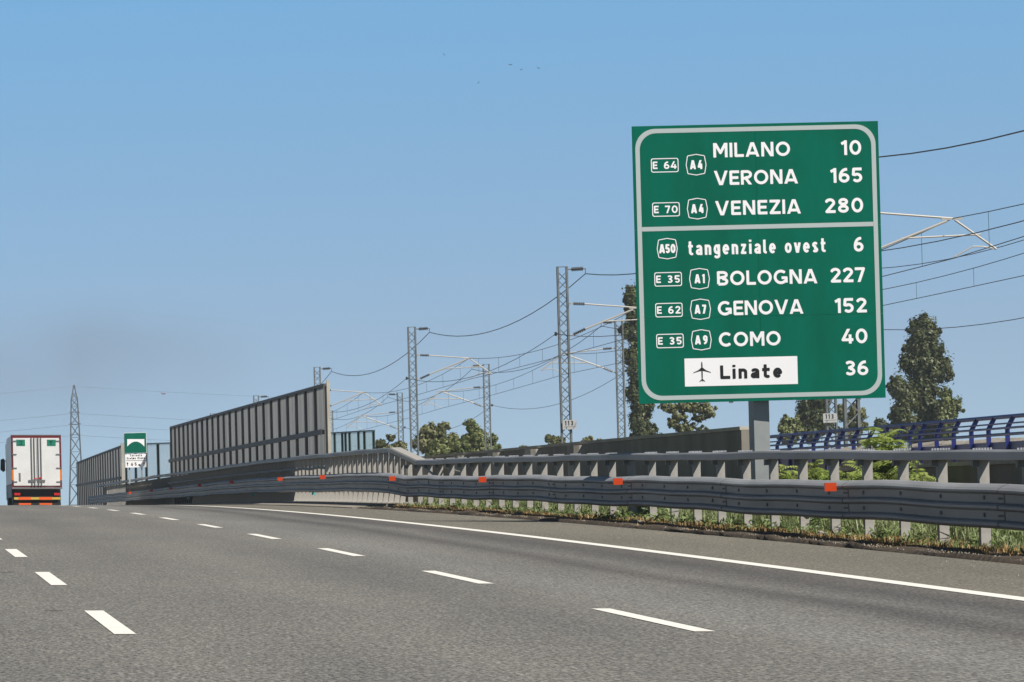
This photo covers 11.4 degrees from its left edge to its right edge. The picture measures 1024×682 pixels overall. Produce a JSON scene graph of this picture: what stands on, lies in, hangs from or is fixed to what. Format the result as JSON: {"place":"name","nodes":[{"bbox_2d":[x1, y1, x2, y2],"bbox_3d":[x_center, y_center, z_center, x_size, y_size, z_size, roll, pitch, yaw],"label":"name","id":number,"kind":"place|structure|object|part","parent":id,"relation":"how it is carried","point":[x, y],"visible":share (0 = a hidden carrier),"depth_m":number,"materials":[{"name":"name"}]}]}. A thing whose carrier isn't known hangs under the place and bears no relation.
{"place":"outdoors","nodes":[
{"label":"outdoors","id":0,"kind":"place"},
{"bbox_2d":[331,430,374,454],"bbox_3d":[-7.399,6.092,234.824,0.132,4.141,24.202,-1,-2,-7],"label":"noise barrier","id":1,"kind":"object","parent":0,"point":[350,440],"visible":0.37,"depth_m":233.91,"materials":[{"name":"grey"}]},
{"bbox_2d":[0,505,1023,681],"bbox_3d":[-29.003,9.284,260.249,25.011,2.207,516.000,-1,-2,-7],"label":"road","id":2,"kind":"structure","parent":0,"point":[184,593],"depth_m":39.28,"materials":[{"name":"grey asphalt"}]},
{"bbox_2d":[0,435,61,504],"bbox_3d":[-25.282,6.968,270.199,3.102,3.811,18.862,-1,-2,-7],"label":"articulated truck","id":3,"kind":"object","parent":2,"relation":"on","point":[33,469],"visible":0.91,"depth_m":260.94,"materials":[{"name":"white metal"}]},
{"bbox_3d":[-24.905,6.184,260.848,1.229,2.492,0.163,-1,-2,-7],"label":"door","id":4,"kind":"part","parent":3,"relation":"part of","materials":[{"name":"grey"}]},
{"bbox_3d":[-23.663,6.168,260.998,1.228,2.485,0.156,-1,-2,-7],"label":"door","id":5,"kind":"part","parent":3,"relation":"part of","materials":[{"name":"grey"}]},
{"bbox_2d":[164,501,416,507],"bbox_3d":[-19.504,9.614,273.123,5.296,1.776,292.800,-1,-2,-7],"label":"bridge deck","id":6,"kind":"structure","parent":2,"relation":"on","point":[329,504],"depth_m":147.21,"materials":[{"name":"concrete"}]},
{"bbox_2d":[76,443,124,504],"bbox_3d":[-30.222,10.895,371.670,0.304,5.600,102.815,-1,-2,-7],"label":"noise barrier","id":7,"kind":"object","parent":6,"relation":"on","point":[106,467],"visible":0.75,"depth_m":366.66,"materials":[{"name":"grey metal"}]},
{"bbox_2d":[124,432,146,504],"bbox_3d":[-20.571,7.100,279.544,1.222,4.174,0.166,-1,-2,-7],"label":"road sign","id":8,"kind":"object","parent":6,"relation":"on","point":[135,442],"visible":1,"depth_m":279.50,"materials":[{"name":"green metal"}]},
{"bbox_2d":[125,442,170,483],"bbox_3d":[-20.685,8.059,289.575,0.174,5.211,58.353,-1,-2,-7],"label":"noise barrier","id":9,"kind":"object","parent":6,"relation":"on","point":[146,467],"visible":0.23,"depth_m":284.97,"materials":[{"name":"grey metal"}]},
{"bbox_2d":[168,380,330,493],"bbox_3d":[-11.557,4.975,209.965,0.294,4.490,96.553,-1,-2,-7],"label":"noise barrier","id":10,"kind":"object","parent":6,"relation":"on","point":[295,423],"visible":0.65,"depth_m":193.54,"materials":[{"name":"grey metal"}]},
{"bbox_2d":[87,447,424,504],"bbox_3d":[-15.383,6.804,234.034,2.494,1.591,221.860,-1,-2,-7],"label":"guardrail","id":11,"kind":"object","parent":6,"relation":"on","point":[316,477],"visible":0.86,"depth_m":165.46,"materials":[{"name":"metal"}]},
{"bbox_2d":[174,497,192,503],"bbox_3d":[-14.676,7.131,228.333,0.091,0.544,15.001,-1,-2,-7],"label":"sheeting","id":12,"kind":"object","parent":11,"relation":"hanging from","point":[182,500],"visible":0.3,"depth_m":228.43,"materials":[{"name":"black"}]},
{"bbox_2d":[0,0,1023,504],"label":"sky","id":13,"kind":"structure","parent":0,"point":[227,199],"materials":[{"name":"blue"}]},
{"bbox_2d":[307,506,1023,583],"bbox_3d":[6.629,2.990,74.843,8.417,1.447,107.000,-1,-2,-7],"label":"verge","id":14,"kind":"structure","parent":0,"point":[855,544],"depth_m":69.65,"materials":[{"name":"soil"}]},
{"bbox_2d":[388,447,1023,546],"bbox_3d":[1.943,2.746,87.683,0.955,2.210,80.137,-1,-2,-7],"label":"guardrail","id":15,"kind":"object","parent":14,"relation":"on","point":[983,504],"visible":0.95,"depth_m":73.96,"materials":[{"name":"metal"}]},
{"bbox_2d":[632,121,885,479],"bbox_3d":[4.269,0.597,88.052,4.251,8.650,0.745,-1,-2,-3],"label":"road sign","id":16,"kind":"object","parent":14,"relation":"on","point":[758,264],"visible":1,"depth_m":87.75,"materials":[{"name":"metal"}]},
{"bbox_2d":[778,464,812,478],"bbox_3d":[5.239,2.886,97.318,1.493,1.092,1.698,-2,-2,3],"label":"shrub","id":17,"kind":"object","parent":14,"relation":"on","point":[785,475],"visible":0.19,"depth_m":97.03,"materials":[{"name":"green plant"}]},
{"bbox_2d":[789,460,844,479],"bbox_3d":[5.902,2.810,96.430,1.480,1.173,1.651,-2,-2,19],"label":"shrub","id":18,"kind":"object","parent":14,"relation":"on","point":[814,470],"visible":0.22,"depth_m":96.41,"materials":[{"name":"green plant"}]},
{"bbox_2d":[817,460,886,479],"bbox_3d":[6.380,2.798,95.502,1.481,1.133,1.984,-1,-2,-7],"label":"shrub","id":19,"kind":"object","parent":14,"relation":"on","point":[855,475],"visible":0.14,"depth_m":95.18,"materials":[{"name":"green plant"}]},
{"bbox_2d":[842,426,919,479],"bbox_3d":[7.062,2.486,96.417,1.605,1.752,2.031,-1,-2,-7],"label":"shrub","id":20,"kind":"object","parent":14,"relation":"on","point":[882,441],"visible":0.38,"depth_m":96.34,"materials":[{"name":"green plant"}]},
{"bbox_2d":[881,462,935,481],"bbox_3d":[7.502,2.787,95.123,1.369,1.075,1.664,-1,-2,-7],"label":"shrub","id":21,"kind":"object","parent":14,"relation":"on","point":[921,475],"visible":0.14,"depth_m":95.26,"materials":[{"name":"green plant"}]},
{"bbox_2d":[374,504,1023,555],"bbox_3d":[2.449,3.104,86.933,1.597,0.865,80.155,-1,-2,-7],"label":"dry grass","id":22,"kind":"structure","parent":0,"point":[826,535],"depth_m":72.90,"materials":[{"name":"brown plant"}]},
{"bbox_2d":[394,497,1023,554],"bbox_3d":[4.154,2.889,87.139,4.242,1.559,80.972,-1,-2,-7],"label":"grass","id":23,"kind":"structure","parent":0,"point":[708,514],"depth_m":72.30,"materials":[{"name":"green plant"}]},
{"label":"ground","id":24,"kind":"structure","parent":0,"visible":0},
{"bbox_2d":[69,385,81,504],"bbox_3d":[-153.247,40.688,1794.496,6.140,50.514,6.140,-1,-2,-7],"label":"electricity pylon","id":25,"kind":"object","parent":24,"relation":"on","point":[72,434],"visible":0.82,"depth_m":1793.42,"materials":[{"name":"grey metal"}]},
{"bbox_2d":[75,386,259,396],"bbox_3d":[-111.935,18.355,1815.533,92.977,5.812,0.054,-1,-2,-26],"label":"power line","id":26,"kind":"object","parent":25,"relation":"attached to","point":[159,391],"visible":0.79,"depth_m":1810.60,"materials":[{"name":"grey metal"}]},
{"bbox_2d":[375,434,407,455],"bbox_3d":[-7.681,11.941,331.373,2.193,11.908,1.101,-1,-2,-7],"label":"bush","id":27,"kind":"object","parent":24,"relation":"on","point":[380,443],"visible":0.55,"depth_m":331.41,"materials":[{"name":"green plant"}]},
{"bbox_2d":[412,421,470,453],"bbox_3d":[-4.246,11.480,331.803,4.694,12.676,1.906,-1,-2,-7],"label":"round tree","id":28,"kind":"object","parent":24,"relation":"on","point":[429,433],"visible":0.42,"depth_m":331.62,"materials":[{"name":"green plant"}]},
{"bbox_2d":[425,436,472,455],"bbox_3d":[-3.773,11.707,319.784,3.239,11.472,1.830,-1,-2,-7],"label":"bush","id":29,"kind":"object","parent":24,"relation":"on","point":[441,446],"visible":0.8,"depth_m":319.56,"materials":[{"name":"green plant"}]},
{"bbox_2d":[460,418,501,450],"bbox_3d":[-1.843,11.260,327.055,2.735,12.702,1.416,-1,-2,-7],"label":"round tree","id":30,"kind":"object","parent":24,"relation":"on","point":[474,436],"visible":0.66,"depth_m":326.99,"materials":[{"name":"green plant"}]},
{"bbox_2d":[339,426,749,501],"bbox_3d":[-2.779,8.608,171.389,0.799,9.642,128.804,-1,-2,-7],"label":"retaining wall","id":31,"kind":"structure","parent":24,"relation":"on","point":[732,439],"depth_m":123.04,"materials":[{"name":"concrete"}]},
{"bbox_2d":[544,434,565,443],"bbox_3d":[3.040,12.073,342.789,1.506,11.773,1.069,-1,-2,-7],"label":"bush","id":32,"kind":"object","parent":24,"relation":"on","point":[550,439],"visible":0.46,"depth_m":342.74,"materials":[{"name":"green plant"}]},
{"bbox_2d":[581,435,600,440],"bbox_3d":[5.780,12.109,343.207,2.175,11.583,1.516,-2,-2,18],"label":"bush","id":33,"kind":"object","parent":24,"relation":"on","point":[589,438],"visible":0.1,"depth_m":343.12,"materials":[{"name":"green plant"}]},
{"bbox_2d":[616,279,658,436],"bbox_3d":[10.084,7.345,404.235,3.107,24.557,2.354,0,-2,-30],"label":"poplar tree","id":34,"kind":"object","parent":24,"relation":"on","point":[639,422],"visible":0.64,"depth_m":404.08,"materials":[{"name":"green plant"}]},
{"bbox_2d":[657,402,717,431],"bbox_3d":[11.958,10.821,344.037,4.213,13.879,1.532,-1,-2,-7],"label":"robinia tree","id":35,"kind":"object","parent":24,"relation":"on","point":[706,410],"visible":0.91,"depth_m":343.94,"materials":[{"name":"green plant"}]},
{"bbox_2d":[776,413,803,447],"bbox_3d":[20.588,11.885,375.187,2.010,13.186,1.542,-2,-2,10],"label":"round tree","id":36,"kind":"object","parent":24,"relation":"on","point":[791,425],"visible":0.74,"depth_m":375.12,"materials":[{"name":"green plant"}]},
{"bbox_2d":[795,399,834,444],"bbox_3d":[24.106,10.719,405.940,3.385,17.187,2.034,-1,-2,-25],"label":"poplar tree","id":37,"kind":"object","parent":24,"relation":"on","point":[809,414],"visible":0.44,"depth_m":405.74,"materials":[{"name":"green plant"}]},
{"bbox_2d":[837,403,868,442],"bbox_3d":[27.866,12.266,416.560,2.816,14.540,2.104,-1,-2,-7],"label":"round tree","id":38,"kind":"object","parent":24,"relation":"on","point":[851,413],"visible":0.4,"depth_m":416.41,"materials":[{"name":"green plant"}]},
{"bbox_2d":[780,460,969,473],"bbox_3d":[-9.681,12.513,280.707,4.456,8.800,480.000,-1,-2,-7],"label":"railway embankment","id":39,"kind":"structure","parent":24,"relation":"on","point":[842,465],"depth_m":122.64,"materials":[{"name":"plant"}]},
{"bbox_2d":[873,368,920,444],"bbox_3d":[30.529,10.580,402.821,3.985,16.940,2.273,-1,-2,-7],"label":"poplar tree","id":40,"kind":"object","parent":24,"relation":"on","point":[902,392],"visible":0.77,"depth_m":402.44,"materials":[{"name":"green plant"}]},
{"bbox_2d":[781,460,1021,484],"bbox_3d":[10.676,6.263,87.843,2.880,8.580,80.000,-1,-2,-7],"label":"retaining wall","id":41,"kind":"structure","parent":24,"relation":"on","point":[1005,472],"depth_m":94.35,"materials":[{"name":"concrete"}]},
{"bbox_2d":[770,413,1023,472],"bbox_3d":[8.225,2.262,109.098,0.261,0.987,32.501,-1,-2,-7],"label":"railing","id":42,"kind":"object","parent":41,"relation":"on","point":[1007,444],"visible":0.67,"depth_m":105.93,"materials":[{"name":"blue metal"}]},
{"bbox_2d":[818,437,1023,450],"bbox_3d":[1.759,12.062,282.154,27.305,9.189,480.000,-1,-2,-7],"label":"ballast bed","id":43,"kind":"object","parent":24,"relation":"on","point":[941,443],"visible":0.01,"depth_m":114.90,"materials":[{"name":"grey gravel"}]},
{"bbox_2d":[253,395,267,402],"bbox_3d":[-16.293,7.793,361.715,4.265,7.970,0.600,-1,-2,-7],"label":"railway mast","id":44,"kind":"object","parent":43,"relation":"on","point":[266,396],"visible":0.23,"depth_m":361.53,"materials":[{"name":"silver metal"}]},
{"bbox_2d":[314,367,381,408],"bbox_3d":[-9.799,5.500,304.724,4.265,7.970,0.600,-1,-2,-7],"label":"railway mast","id":45,"kind":"object","parent":43,"relation":"on","point":[324,368],"visible":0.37,"depth_m":304.73,"materials":[{"name":"silver metal"}]},
{"bbox_2d":[347,393,405,440],"bbox_3d":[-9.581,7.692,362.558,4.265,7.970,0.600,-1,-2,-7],"label":"railway mast","id":46,"kind":"object","parent":43,"relation":"on","point":[402,422],"visible":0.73,"depth_m":362.72,"materials":[{"name":"silver metal"}]},
{"bbox_2d":[406,327,491,455],"bbox_3d":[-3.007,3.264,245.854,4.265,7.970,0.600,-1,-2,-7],"label":"railway mast","id":47,"kind":"object","parent":43,"relation":"on","point":[415,379],"visible":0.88,"depth_m":245.64,"materials":[{"name":"silver metal"}]},
{"bbox_2d":[423,364,492,449],"bbox_3d":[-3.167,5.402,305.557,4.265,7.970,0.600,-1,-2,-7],"label":"railway mast","id":48,"kind":"object","parent":43,"relation":"on","point":[489,411],"visible":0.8,"depth_m":305.70,"materials":[{"name":"silver metal"}]},
{"bbox_2d":[541,321,626,437],"bbox_3d":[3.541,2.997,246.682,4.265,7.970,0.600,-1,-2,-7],"label":"railway mast","id":49,"kind":"object","parent":43,"relation":"on","point":[623,371],"visible":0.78,"depth_m":246.83,"materials":[{"name":"silver metal"}]},
{"bbox_2d":[554,266,636,442],"bbox_3d":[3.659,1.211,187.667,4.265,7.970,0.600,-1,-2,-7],"label":"railway mast","id":50,"kind":"object","parent":43,"relation":"on","point":[570,424],"visible":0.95,"depth_m":187.42,"materials":[{"name":"silver metal"}]},
{"bbox_2d":[823,399,837,448],"bbox_3d":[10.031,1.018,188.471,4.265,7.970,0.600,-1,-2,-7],"label":"railway mast","id":51,"kind":"object","parent":43,"relation":"on","point":[828,417],"visible":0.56,"depth_m":188.51,"materials":[{"name":"metal"}]},
{"bbox_2d":[331,326,634,419],"bbox_3d":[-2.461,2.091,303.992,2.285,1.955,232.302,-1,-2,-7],"label":"feeder wire","id":52,"kind":"object","parent":51,"relation":"attached to","point":[498,372],"visible":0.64,"depth_m":289.54,"materials":[{"name":"grey metal"}]},
{"bbox_2d":[396,371,636,433],"bbox_3d":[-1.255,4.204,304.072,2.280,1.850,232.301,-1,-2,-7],"label":"return wire","id":53,"kind":"object","parent":51,"relation":"attached to","point":[540,407],"visible":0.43,"depth_m":278.74,"materials":[{"name":"grey metal"}]},
{"bbox_2d":[332,253,1023,430],"bbox_3d":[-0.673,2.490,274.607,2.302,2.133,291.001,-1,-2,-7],"label":"catenary","id":54,"kind":"object","parent":51,"relation":"hanging from","point":[635,347],"visible":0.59,"depth_m":227.21,"materials":[{"name":"grey metal"}]},
{"bbox_2d":[884,317,1023,329],"bbox_3d":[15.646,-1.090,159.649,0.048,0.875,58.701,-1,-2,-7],"label":"return wire","id":55,"kind":"object","parent":51,"relation":"attached to","point":[950,327],"visible":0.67,"depth_m":168.95,"materials":[{"name":"grey metal"}]},
{"bbox_2d":[885,240,1022,267],"bbox_3d":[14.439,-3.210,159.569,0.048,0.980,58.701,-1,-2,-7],"label":"feeder wire","id":56,"kind":"object","parent":51,"relation":"attached to","point":[950,258],"visible":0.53,"depth_m":163.79,"materials":[{"name":"grey metal"}]},
{"bbox_2d":[842,212,996,446],"bbox_3d":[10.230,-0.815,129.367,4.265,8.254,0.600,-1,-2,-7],"label":"railway mast","id":57,"kind":"object","parent":43,"relation":"on","point":[857,416],"visible":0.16,"depth_m":129.39,"materials":[{"name":"silver metal"}]},
{"bbox_2d":[321,130,1023,383],"bbox_3d":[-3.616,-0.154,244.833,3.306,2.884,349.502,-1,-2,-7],"label":"feeder wire","id":58,"kind":"object","parent":57,"relation":"attached to","point":[634,273],"visible":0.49,"depth_m":180.21,"materials":[{"name":"grey metal"}]},
{"bbox_2d":[330,204,1023,419],"bbox_3d":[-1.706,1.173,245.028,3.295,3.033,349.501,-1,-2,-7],"label":"catenary","id":59,"kind":"object","parent":57,"relation":"hanging from","point":[634,309],"visible":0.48,"depth_m":197.05,"materials":[{"name":"grey metal"}]},
{"bbox_2d":[342,220,1023,411],"bbox_3d":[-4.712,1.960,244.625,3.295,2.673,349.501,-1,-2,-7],"label":"return wire","id":60,"kind":"object","parent":57,"relation":"attached to","point":[635,333],"visible":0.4,"depth_m":172.06,"materials":[{"name":"grey metal"}]},
{"bbox_2d":[897,310,954,443],"bbox_3d":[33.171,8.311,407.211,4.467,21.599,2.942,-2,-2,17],"label":"poplar tree","id":61,"kind":"object","parent":24,"relation":"on","point":[925,360],"visible":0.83,"depth_m":406.78,"materials":[{"name":"green plant"}]},
{"bbox_2d":[936,385,965,440],"bbox_3d":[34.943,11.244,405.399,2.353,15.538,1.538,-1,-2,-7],"label":"poplar tree","id":62,"kind":"object","parent":24,"relation":"on","point":[951,407],"visible":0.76,"depth_m":405.18,"materials":[{"name":"green plant"}]}
]}

